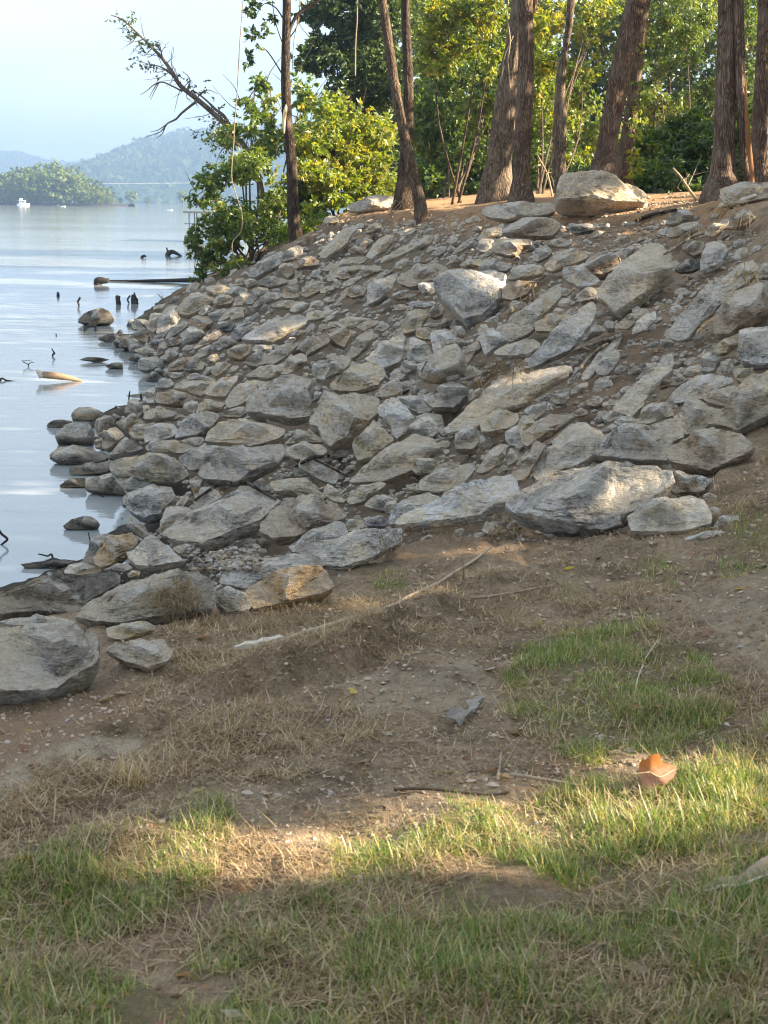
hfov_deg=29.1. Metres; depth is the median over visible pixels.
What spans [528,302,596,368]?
riprap stone
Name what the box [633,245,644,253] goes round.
riprap stone
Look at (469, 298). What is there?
riprap stone
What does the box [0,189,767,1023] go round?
ground
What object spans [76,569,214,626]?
riprap stone
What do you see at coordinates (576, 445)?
riprap stone
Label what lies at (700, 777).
green grass
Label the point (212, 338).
riprap stone
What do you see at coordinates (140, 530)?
riprap stone
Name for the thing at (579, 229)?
riprap stone
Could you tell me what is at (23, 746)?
fallen leaf
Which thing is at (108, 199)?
island tree
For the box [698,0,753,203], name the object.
red barked tree
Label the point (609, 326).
riprap stone
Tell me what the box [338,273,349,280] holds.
riprap stone
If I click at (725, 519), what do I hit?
riprap stone
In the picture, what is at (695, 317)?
riprap stone
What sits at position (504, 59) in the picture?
hanging vine
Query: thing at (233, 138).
hanging vine
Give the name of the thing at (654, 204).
crest litter chips
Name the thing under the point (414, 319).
riprap stone
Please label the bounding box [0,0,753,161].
sky
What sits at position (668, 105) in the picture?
airy tree
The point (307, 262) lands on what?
riprap stone
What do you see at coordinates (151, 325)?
riprap stone
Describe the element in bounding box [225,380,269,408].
riprap stone
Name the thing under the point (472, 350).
riprap stone
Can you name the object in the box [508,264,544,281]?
riprap stone
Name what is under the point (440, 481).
riprap stone
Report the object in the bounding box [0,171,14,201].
island tree
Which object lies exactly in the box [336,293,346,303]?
riprap stone
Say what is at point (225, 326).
riprap stone
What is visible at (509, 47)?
hanging vine
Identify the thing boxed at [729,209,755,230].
riprap stone
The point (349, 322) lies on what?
riprap stone
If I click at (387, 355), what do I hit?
riprap stone
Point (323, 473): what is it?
riprap stone
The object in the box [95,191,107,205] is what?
island tree
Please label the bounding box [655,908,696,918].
grey twig
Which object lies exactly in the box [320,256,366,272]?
riprap stone
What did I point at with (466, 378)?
rubble stone
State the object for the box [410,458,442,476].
riprap stone
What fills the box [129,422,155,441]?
riprap stone
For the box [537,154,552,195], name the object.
bare stem
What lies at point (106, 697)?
fallen leaf
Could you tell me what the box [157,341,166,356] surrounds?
riprap stone
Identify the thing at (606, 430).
rubble stone
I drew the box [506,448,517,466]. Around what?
riprap stone
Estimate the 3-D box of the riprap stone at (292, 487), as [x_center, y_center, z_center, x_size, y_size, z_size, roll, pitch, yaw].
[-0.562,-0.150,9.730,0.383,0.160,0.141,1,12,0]
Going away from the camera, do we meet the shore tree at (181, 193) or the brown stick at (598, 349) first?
the brown stick at (598, 349)
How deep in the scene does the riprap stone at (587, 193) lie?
18.75 m
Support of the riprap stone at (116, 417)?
on the riprap rubble at (600, 383)
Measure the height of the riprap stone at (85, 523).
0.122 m
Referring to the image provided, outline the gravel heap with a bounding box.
[209,551,235,589]
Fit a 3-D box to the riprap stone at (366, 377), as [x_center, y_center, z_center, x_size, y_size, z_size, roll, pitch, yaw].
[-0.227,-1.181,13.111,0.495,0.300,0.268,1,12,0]
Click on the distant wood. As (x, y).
(614, 24)
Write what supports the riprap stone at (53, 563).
on the ground at (140, 1007)
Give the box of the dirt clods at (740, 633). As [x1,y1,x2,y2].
[0,461,767,854]
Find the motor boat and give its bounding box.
[17,198,29,205]
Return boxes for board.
[718,194,756,208]
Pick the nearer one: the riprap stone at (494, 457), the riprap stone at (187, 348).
the riprap stone at (494, 457)
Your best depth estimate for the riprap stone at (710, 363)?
10.08 m
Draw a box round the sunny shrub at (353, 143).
[275,87,399,244]
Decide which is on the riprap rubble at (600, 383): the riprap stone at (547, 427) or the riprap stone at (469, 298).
the riprap stone at (547, 427)
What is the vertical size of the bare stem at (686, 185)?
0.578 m
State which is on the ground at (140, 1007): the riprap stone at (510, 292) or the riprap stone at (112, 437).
the riprap stone at (510, 292)
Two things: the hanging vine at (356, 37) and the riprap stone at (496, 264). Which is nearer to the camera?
the riprap stone at (496, 264)
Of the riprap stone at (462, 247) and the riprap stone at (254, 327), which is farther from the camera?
the riprap stone at (462, 247)
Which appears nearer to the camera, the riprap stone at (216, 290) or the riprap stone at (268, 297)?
the riprap stone at (268, 297)
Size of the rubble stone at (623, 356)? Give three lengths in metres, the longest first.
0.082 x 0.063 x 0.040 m
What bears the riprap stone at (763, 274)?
on the ground at (140, 1007)
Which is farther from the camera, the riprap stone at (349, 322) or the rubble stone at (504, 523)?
the riprap stone at (349, 322)
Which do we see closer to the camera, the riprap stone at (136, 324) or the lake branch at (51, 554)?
the lake branch at (51, 554)
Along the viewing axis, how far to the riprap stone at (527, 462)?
8.46 m
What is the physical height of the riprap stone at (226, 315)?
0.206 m
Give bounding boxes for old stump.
[115,295,120,304]
[127,292,138,303]
[165,248,181,255]
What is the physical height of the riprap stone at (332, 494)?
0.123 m
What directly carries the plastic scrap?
on the ground at (140, 1007)
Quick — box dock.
[183,211,223,240]
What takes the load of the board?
on the ground at (140, 1007)
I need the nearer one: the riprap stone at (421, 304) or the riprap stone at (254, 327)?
the riprap stone at (421, 304)
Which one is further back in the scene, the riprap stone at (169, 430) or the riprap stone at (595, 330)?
the riprap stone at (169, 430)
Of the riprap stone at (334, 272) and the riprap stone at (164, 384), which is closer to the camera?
the riprap stone at (164, 384)
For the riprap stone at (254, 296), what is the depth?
21.29 m
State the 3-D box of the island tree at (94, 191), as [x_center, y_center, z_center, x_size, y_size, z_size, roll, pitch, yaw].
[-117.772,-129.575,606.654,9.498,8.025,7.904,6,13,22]
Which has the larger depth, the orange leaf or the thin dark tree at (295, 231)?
the thin dark tree at (295, 231)
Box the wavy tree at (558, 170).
[551,0,574,197]
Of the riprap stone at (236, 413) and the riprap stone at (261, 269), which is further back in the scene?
the riprap stone at (261, 269)
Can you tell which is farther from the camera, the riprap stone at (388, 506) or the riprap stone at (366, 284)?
the riprap stone at (366, 284)
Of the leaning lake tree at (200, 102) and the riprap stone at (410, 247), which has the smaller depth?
the riprap stone at (410, 247)
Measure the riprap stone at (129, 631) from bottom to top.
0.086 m
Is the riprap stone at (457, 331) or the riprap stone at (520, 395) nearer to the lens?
the riprap stone at (520, 395)
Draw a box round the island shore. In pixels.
[0,202,134,206]
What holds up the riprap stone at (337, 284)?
on the ground at (140, 1007)
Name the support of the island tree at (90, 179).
on the island shore
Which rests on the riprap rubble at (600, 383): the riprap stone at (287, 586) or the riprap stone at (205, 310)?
the riprap stone at (205, 310)
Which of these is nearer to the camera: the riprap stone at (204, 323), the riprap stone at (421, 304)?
the riprap stone at (421, 304)
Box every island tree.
[0,170,18,201]
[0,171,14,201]
[0,179,17,202]
[3,171,32,199]
[7,166,21,177]
[7,183,22,202]
[9,178,33,201]
[10,168,51,203]
[13,172,38,201]
[14,163,39,201]
[15,178,36,203]
[19,169,46,203]
[20,162,52,199]
[32,180,59,203]
[39,168,64,205]
[42,169,74,203]
[44,158,69,202]
[46,169,84,203]
[54,166,79,175]
[57,175,84,204]
[63,173,84,204]
[67,166,84,202]
[73,184,91,205]
[79,181,92,202]
[83,180,108,201]
[84,196,92,205]
[85,176,102,201]
[89,186,106,203]
[92,195,99,204]
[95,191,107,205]
[101,186,116,202]
[105,195,111,205]
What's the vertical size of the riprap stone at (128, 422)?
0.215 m
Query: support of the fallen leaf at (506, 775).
on the ground at (140, 1007)
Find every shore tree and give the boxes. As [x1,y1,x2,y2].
[124,190,138,203]
[145,197,150,204]
[176,189,187,205]
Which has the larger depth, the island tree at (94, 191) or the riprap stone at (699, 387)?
the island tree at (94, 191)
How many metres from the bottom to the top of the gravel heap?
0.267 m
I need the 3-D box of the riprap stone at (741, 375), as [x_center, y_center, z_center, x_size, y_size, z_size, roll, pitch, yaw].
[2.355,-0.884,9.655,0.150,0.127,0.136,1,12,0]
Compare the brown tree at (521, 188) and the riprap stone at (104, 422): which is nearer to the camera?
the riprap stone at (104, 422)
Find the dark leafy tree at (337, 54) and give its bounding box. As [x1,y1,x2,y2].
[290,0,424,202]
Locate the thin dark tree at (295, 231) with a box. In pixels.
[241,0,321,242]
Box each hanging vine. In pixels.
[231,0,243,272]
[292,0,300,69]
[355,0,357,75]
[500,36,513,83]
[507,0,510,92]
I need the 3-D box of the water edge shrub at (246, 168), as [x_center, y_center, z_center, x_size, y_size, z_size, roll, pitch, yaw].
[-3.422,-7.196,35.093,2.916,3.615,4.024,1,12,0]
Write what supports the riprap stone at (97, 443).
on the ground at (140, 1007)
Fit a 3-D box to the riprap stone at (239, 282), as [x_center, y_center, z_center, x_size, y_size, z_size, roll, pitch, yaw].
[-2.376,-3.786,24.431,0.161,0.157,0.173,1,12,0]
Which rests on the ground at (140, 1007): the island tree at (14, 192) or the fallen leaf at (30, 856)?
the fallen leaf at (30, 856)
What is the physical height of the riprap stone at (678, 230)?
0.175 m
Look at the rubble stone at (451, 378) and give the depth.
12.26 m
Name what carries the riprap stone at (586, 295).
on the ground at (140, 1007)
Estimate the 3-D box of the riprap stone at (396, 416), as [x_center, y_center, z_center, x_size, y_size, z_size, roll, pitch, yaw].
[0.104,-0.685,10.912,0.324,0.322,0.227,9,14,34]
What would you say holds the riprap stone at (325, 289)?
on the ground at (140, 1007)
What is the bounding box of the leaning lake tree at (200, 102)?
[105,9,264,206]
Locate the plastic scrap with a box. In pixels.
[446,694,486,725]
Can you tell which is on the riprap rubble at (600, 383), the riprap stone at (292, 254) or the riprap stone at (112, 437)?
the riprap stone at (112, 437)
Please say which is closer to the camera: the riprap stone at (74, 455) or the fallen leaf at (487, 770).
the fallen leaf at (487, 770)
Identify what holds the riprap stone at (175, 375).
on the ground at (140, 1007)
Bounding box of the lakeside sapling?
[203,47,329,252]
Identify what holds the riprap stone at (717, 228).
on the ground at (140, 1007)
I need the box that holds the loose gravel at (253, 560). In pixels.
[185,546,262,571]
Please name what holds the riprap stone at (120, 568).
on the ground at (140, 1007)
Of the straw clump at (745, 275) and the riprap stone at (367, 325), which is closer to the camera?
the straw clump at (745, 275)
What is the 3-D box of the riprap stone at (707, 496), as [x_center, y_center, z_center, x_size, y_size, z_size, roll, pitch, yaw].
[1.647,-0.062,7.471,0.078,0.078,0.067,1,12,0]
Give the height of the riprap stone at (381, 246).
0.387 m
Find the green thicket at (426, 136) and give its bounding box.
[412,41,499,198]
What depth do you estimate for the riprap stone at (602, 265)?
14.26 m
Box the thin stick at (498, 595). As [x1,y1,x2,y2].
[470,585,555,598]
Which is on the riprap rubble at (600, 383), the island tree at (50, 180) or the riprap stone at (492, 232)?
the riprap stone at (492, 232)
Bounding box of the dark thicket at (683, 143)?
[566,96,752,193]
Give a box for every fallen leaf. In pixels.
[0,853,14,857]
[12,855,34,860]
[18,744,30,751]
[83,1004,98,1011]
[98,694,113,700]
[107,975,124,981]
[175,972,192,975]
[197,635,208,638]
[241,790,253,793]
[348,687,357,693]
[483,768,497,772]
[487,782,499,785]
[499,773,511,777]
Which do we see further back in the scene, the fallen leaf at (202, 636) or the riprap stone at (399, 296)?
the riprap stone at (399, 296)
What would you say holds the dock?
on the lake water
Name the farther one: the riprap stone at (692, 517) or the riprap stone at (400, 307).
the riprap stone at (400, 307)
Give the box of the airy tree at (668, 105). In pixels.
[638,0,757,136]
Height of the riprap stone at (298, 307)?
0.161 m
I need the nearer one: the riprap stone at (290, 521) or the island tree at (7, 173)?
the riprap stone at (290, 521)
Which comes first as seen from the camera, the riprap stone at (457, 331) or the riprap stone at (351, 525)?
the riprap stone at (351, 525)
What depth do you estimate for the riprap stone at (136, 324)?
24.50 m
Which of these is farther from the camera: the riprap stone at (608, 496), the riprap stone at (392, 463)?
the riprap stone at (392, 463)
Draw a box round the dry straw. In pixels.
[0,449,767,1023]
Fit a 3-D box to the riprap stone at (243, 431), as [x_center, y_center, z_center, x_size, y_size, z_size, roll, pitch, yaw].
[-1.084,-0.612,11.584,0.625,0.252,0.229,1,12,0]
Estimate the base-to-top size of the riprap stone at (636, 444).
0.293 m
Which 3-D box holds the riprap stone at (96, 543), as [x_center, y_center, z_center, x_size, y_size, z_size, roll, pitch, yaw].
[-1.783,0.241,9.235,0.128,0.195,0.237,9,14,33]
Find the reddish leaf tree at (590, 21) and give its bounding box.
[530,0,625,193]
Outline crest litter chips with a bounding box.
[346,192,698,254]
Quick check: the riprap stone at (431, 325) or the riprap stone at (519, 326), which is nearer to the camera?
the riprap stone at (519, 326)
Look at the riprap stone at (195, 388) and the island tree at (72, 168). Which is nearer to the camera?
the riprap stone at (195, 388)
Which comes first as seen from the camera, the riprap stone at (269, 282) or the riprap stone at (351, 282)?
the riprap stone at (351, 282)
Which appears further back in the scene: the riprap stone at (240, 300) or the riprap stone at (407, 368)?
the riprap stone at (240, 300)
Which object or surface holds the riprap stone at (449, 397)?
on the ground at (140, 1007)
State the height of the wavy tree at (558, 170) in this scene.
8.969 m
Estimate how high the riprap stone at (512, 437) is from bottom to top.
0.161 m
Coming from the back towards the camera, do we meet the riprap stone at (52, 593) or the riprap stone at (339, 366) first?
the riprap stone at (339, 366)
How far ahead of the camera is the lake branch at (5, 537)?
10.03 m
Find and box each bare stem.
[390,194,409,223]
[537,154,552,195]
[672,158,709,200]
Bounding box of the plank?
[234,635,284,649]
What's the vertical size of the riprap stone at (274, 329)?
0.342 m
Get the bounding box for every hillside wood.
[0,149,90,175]
[40,123,553,204]
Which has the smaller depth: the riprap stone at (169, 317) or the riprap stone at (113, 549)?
the riprap stone at (113, 549)
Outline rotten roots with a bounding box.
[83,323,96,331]
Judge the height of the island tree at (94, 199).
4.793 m
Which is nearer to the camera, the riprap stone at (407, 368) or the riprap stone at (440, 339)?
the riprap stone at (407, 368)
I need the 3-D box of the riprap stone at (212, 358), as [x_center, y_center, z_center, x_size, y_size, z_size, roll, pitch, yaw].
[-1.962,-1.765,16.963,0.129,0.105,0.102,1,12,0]
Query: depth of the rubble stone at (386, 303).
17.92 m
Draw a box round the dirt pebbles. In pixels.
[0,471,767,847]
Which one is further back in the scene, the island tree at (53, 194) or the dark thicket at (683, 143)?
the island tree at (53, 194)
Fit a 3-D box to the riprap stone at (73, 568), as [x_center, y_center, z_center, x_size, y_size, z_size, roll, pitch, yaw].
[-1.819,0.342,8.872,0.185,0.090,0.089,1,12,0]
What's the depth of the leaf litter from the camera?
4.23 m
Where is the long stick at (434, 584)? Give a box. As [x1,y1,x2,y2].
[278,546,491,643]
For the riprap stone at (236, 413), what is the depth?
12.65 m
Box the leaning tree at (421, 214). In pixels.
[377,0,428,224]
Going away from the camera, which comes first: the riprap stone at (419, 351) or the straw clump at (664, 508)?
the straw clump at (664, 508)
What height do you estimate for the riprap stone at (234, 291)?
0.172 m
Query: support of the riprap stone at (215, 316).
on the riprap rubble at (600, 383)
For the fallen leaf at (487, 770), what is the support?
on the ground at (140, 1007)
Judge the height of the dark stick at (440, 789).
0.017 m
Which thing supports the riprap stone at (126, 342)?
on the ground at (140, 1007)
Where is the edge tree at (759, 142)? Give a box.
[751,0,767,181]
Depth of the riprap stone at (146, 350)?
21.50 m
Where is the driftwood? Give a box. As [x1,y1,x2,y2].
[35,369,82,381]
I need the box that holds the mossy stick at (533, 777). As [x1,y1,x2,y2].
[509,773,583,785]
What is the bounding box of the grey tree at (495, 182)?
[474,0,517,203]
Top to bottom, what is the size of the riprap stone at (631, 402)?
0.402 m
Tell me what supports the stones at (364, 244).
on the ground at (140, 1007)
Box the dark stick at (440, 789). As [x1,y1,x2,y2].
[394,787,509,795]
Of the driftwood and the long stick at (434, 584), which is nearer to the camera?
the long stick at (434, 584)
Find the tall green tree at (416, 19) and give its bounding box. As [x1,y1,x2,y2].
[395,0,617,184]
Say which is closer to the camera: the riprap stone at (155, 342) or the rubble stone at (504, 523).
the rubble stone at (504, 523)
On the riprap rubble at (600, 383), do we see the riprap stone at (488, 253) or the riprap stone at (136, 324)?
the riprap stone at (488, 253)
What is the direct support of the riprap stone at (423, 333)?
on the ground at (140, 1007)
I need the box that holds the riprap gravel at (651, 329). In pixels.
[97,213,766,626]
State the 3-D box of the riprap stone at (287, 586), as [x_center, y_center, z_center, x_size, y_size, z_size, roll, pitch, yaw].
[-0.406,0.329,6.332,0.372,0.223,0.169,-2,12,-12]
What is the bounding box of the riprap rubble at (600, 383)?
[94,213,767,603]
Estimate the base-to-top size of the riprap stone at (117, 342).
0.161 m
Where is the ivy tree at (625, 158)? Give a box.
[617,0,653,184]
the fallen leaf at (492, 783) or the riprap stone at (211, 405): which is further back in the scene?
the riprap stone at (211, 405)
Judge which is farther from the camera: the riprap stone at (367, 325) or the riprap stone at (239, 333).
the riprap stone at (239, 333)
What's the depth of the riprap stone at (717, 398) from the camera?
9.24 m
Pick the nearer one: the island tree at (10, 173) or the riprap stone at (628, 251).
the riprap stone at (628, 251)
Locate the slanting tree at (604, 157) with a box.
[589,0,647,176]
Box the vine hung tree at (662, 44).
[623,7,756,161]
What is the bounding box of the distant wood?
[324,0,757,212]
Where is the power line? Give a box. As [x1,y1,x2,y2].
[103,181,266,183]
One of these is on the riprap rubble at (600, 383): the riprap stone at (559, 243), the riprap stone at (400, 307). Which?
the riprap stone at (400, 307)
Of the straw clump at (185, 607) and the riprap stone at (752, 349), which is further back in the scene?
the riprap stone at (752, 349)
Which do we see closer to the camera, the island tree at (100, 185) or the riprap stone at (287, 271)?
the riprap stone at (287, 271)
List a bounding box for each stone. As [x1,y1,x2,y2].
[0,571,120,620]
[0,614,74,626]
[0,622,100,704]
[21,558,80,568]
[47,419,71,427]
[50,445,108,464]
[55,423,94,444]
[59,478,85,487]
[63,516,99,529]
[64,562,93,573]
[69,461,109,475]
[71,407,103,420]
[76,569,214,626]
[78,308,114,325]
[80,357,108,361]
[83,534,112,563]
[85,473,125,495]
[93,532,137,567]
[94,415,114,437]
[94,438,101,448]
[98,333,132,342]
[101,427,124,451]
[104,563,132,572]
[105,362,122,368]
[106,621,154,640]
[106,638,173,671]
[109,414,121,420]
[109,437,143,458]
[109,452,188,486]
[114,339,122,347]
[115,477,153,491]
[116,413,144,433]
[118,337,138,349]
[122,484,176,523]
[122,522,153,538]
[124,399,142,418]
[126,535,183,572]
[127,570,139,578]
[128,342,145,352]
[128,353,147,361]
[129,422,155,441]
[131,319,147,330]
[132,327,149,343]
[134,347,155,354]
[138,356,163,373]
[143,406,174,422]
[143,423,177,443]
[144,388,155,404]
[145,316,158,333]
[145,371,161,381]
[145,438,165,452]
[148,338,164,345]
[150,440,194,454]
[154,368,164,373]
[155,378,174,389]
[156,305,180,338]
[156,389,197,407]
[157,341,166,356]
[159,506,190,536]
[162,489,280,551]
[164,348,178,361]
[165,320,187,339]
[165,427,174,438]
[166,337,180,346]
[166,357,194,371]
[168,296,178,303]
[169,372,183,379]
[173,544,197,559]
[174,378,215,397]
[175,411,219,439]
[179,292,213,318]
[179,326,204,344]
[179,445,228,471]
[180,437,203,446]
[182,345,192,352]
[183,358,205,373]
[183,400,197,413]
[186,373,210,380]
[188,315,213,331]
[189,476,203,497]
[189,487,220,509]
[193,330,221,349]
[196,399,224,412]
[197,344,211,358]
[198,305,213,315]
[198,444,285,487]
[203,366,213,375]
[203,375,237,399]
[205,418,284,447]
[206,284,229,297]
[207,354,218,362]
[208,308,227,322]
[211,341,223,351]
[211,362,230,377]
[213,294,233,308]
[215,586,251,613]
[217,321,233,332]
[218,307,245,320]
[218,337,235,348]
[219,553,324,589]
[221,406,246,418]
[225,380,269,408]
[227,343,250,362]
[228,286,248,296]
[229,490,245,496]
[230,310,243,320]
[231,326,250,342]
[234,292,250,306]
[235,278,244,286]
[236,312,257,326]
[241,314,307,343]
[245,278,256,288]
[245,287,267,305]
[245,350,266,369]
[245,361,286,380]
[245,374,314,425]
[246,565,333,610]
[247,252,281,279]
[251,325,260,330]
[252,291,281,308]
[252,345,271,351]
[253,276,287,288]
[259,494,346,545]
[266,342,298,364]
[270,478,326,499]
[272,300,297,309]
[278,262,294,279]
[280,353,306,374]
[282,245,302,262]
[282,284,298,300]
[285,430,323,445]
[285,441,326,462]
[289,521,348,553]
[290,301,309,313]
[290,330,304,336]
[291,332,329,356]
[293,256,319,269]
[295,528,403,571]
[298,458,338,485]
[301,280,323,298]
[306,310,324,321]
[309,390,379,452]
[312,362,329,383]
[312,391,321,402]
[320,225,356,258]
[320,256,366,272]
[320,286,334,293]
[321,322,336,329]
[323,484,344,503]
[324,215,338,224]
[326,310,338,320]
[326,356,350,379]
[327,265,363,282]
[329,327,351,349]
[330,361,385,393]
[333,279,341,289]
[333,316,372,328]
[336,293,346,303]
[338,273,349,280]
[342,276,361,287]
[344,285,366,299]
[344,519,365,531]
[346,329,373,359]
[347,194,393,213]
[347,481,385,506]
[348,246,365,254]
[349,434,439,485]
[352,420,393,465]
[357,320,378,331]
[359,265,381,277]
[363,277,381,287]
[365,222,381,233]
[365,334,405,370]
[365,495,393,513]
[365,515,388,528]
[366,235,393,260]
[367,274,397,307]
[378,377,402,399]
[378,397,414,441]
[380,250,406,263]
[380,299,391,306]
[384,500,396,514]
[387,332,395,339]
[389,492,439,527]
[392,291,407,300]
[393,304,406,311]
[395,474,519,532]
[396,309,427,335]
[397,262,448,289]
[397,395,431,415]
[400,360,416,375]
[402,242,422,252]
[404,343,408,356]
[406,301,436,308]
[406,484,417,494]
[407,337,432,363]
[408,294,415,299]
[409,415,438,439]
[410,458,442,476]
[416,327,433,340]
[418,282,434,295]
[418,343,466,384]
[418,464,474,495]
[422,322,438,327]
[422,382,468,413]
[428,304,443,319]
[430,329,463,352]
[433,268,506,328]
[444,365,571,435]
[446,375,459,382]
[449,255,458,264]
[449,325,465,338]
[454,241,472,252]
[454,427,479,454]
[459,259,481,268]
[460,376,470,381]
[464,341,481,363]
[469,388,483,401]
[476,444,505,474]
[477,226,501,240]
[479,258,511,272]
[480,327,505,356]
[480,410,519,436]
[482,201,554,221]
[483,248,491,257]
[492,238,531,258]
[494,338,540,358]
[498,521,507,525]
[502,217,560,240]
[502,280,536,301]
[503,285,561,343]
[505,425,523,451]
[505,460,674,537]
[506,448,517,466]
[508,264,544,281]
[511,441,545,482]
[518,415,534,435]
[521,413,575,448]
[523,401,545,420]
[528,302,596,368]
[532,244,552,263]
[532,422,606,482]
[533,240,540,245]
[534,313,569,332]
[542,238,572,248]
[544,248,586,273]
[546,402,551,410]
[550,391,568,405]
[554,170,646,216]
[562,263,600,290]
[570,223,596,235]
[571,382,588,394]
[576,287,597,304]
[581,338,620,381]
[582,324,602,341]
[586,251,620,279]
[590,418,684,466]
[595,311,603,318]
[596,349,619,376]
[597,243,672,318]
[601,427,610,433]
[604,320,614,332]
[609,375,617,379]
[613,353,673,416]
[614,418,628,425]
[617,308,648,329]
[619,354,628,358]
[622,246,634,258]
[627,222,637,225]
[627,495,711,539]
[632,311,656,335]
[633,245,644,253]
[638,402,673,424]
[646,342,655,348]
[657,227,672,235]
[658,379,669,389]
[665,222,698,238]
[665,427,754,476]
[666,209,693,226]
[668,260,758,342]
[669,373,732,404]
[670,470,704,497]
[672,374,686,387]
[673,398,720,438]
[675,259,699,273]
[679,300,689,305]
[682,241,704,258]
[684,530,723,540]
[690,215,699,221]
[690,475,711,488]
[692,335,702,341]
[698,855,767,894]
[700,241,728,274]
[701,352,719,374]
[703,343,711,348]
[703,385,736,408]
[703,493,717,500]
[705,220,728,236]
[708,370,767,434]
[710,507,722,517]
[713,280,767,339]
[714,515,739,526]
[715,334,738,355]
[720,181,767,208]
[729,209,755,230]
[733,368,756,383]
[737,326,767,369]
[756,263,767,280]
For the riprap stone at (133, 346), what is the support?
on the riprap rubble at (600, 383)
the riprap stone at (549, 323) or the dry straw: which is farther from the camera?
the riprap stone at (549, 323)
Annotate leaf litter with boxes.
[0,458,767,1023]
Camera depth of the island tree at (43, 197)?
592.45 m
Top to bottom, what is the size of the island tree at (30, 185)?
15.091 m
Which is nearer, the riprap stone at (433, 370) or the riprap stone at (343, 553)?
the riprap stone at (343, 553)
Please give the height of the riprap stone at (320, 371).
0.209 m
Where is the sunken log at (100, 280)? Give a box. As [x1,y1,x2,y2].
[94,277,197,284]
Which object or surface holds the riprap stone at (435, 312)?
on the ground at (140, 1007)
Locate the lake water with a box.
[0,201,346,586]
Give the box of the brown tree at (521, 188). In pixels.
[507,0,537,202]
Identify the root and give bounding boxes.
[187,480,276,506]
[295,454,343,470]
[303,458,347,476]
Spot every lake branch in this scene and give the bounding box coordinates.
[0,530,7,544]
[38,553,53,557]
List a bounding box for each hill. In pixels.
[0,154,21,174]
[17,135,394,204]
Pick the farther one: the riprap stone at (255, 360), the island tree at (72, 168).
the island tree at (72, 168)
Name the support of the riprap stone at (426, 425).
on the ground at (140, 1007)
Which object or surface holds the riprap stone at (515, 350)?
on the ground at (140, 1007)
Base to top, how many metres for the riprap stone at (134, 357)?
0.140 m
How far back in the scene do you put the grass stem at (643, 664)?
5.15 m
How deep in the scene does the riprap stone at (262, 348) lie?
16.61 m
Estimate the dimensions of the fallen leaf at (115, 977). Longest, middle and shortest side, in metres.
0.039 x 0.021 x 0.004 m
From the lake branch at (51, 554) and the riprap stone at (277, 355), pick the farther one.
the riprap stone at (277, 355)
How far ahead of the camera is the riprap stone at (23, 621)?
6.35 m
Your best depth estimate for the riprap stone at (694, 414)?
8.73 m
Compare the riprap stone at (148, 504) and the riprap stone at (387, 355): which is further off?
the riprap stone at (387, 355)
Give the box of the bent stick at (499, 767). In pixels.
[496,750,502,780]
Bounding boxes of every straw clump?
[96,745,168,790]
[117,568,264,642]
[360,516,490,566]
[445,352,547,403]
[467,511,539,544]
[485,279,581,327]
[637,494,694,519]
[667,201,764,243]
[720,261,762,287]
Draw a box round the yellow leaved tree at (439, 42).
[399,0,564,204]
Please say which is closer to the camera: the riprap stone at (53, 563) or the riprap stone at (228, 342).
the riprap stone at (53, 563)
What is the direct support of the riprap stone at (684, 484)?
on the ground at (140, 1007)
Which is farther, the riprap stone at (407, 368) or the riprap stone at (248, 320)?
the riprap stone at (248, 320)
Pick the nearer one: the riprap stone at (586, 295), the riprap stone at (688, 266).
the riprap stone at (688, 266)
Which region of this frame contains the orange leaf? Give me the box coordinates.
[631,754,676,788]
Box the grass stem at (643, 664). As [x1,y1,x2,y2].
[635,638,658,694]
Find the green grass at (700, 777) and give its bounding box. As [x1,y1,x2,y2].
[0,479,767,1023]
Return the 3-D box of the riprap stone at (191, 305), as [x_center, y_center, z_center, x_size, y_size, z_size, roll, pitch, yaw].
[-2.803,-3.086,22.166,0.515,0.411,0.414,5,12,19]
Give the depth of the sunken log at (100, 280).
42.66 m
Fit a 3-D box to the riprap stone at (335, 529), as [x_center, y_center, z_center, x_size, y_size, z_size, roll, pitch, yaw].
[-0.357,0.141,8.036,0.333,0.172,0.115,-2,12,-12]
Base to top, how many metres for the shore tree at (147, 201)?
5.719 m
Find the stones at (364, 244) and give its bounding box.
[359,224,373,249]
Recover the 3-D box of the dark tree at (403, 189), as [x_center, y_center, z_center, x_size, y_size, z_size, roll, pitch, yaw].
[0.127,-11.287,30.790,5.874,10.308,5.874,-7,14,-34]
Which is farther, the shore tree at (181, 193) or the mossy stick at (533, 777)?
the shore tree at (181, 193)
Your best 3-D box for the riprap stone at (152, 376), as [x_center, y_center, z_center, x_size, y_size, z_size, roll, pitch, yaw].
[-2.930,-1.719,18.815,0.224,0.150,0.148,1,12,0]
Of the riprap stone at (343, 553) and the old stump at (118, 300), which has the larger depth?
the old stump at (118, 300)
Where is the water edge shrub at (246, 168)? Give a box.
[182,133,301,282]
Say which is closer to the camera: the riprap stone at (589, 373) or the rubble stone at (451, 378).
the riprap stone at (589, 373)
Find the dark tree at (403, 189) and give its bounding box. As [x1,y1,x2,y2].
[392,0,413,209]
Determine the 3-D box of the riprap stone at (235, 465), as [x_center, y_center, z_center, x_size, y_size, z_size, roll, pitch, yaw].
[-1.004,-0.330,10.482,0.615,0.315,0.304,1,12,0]
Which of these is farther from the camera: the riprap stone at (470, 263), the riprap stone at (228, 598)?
the riprap stone at (470, 263)
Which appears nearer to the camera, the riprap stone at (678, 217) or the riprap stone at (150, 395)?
the riprap stone at (150, 395)
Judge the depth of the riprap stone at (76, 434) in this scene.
14.10 m
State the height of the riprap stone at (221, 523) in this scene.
0.353 m
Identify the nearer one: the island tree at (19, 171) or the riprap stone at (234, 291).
the riprap stone at (234, 291)
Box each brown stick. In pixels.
[557,335,620,359]
[577,342,608,371]
[634,208,677,221]
[663,226,749,254]

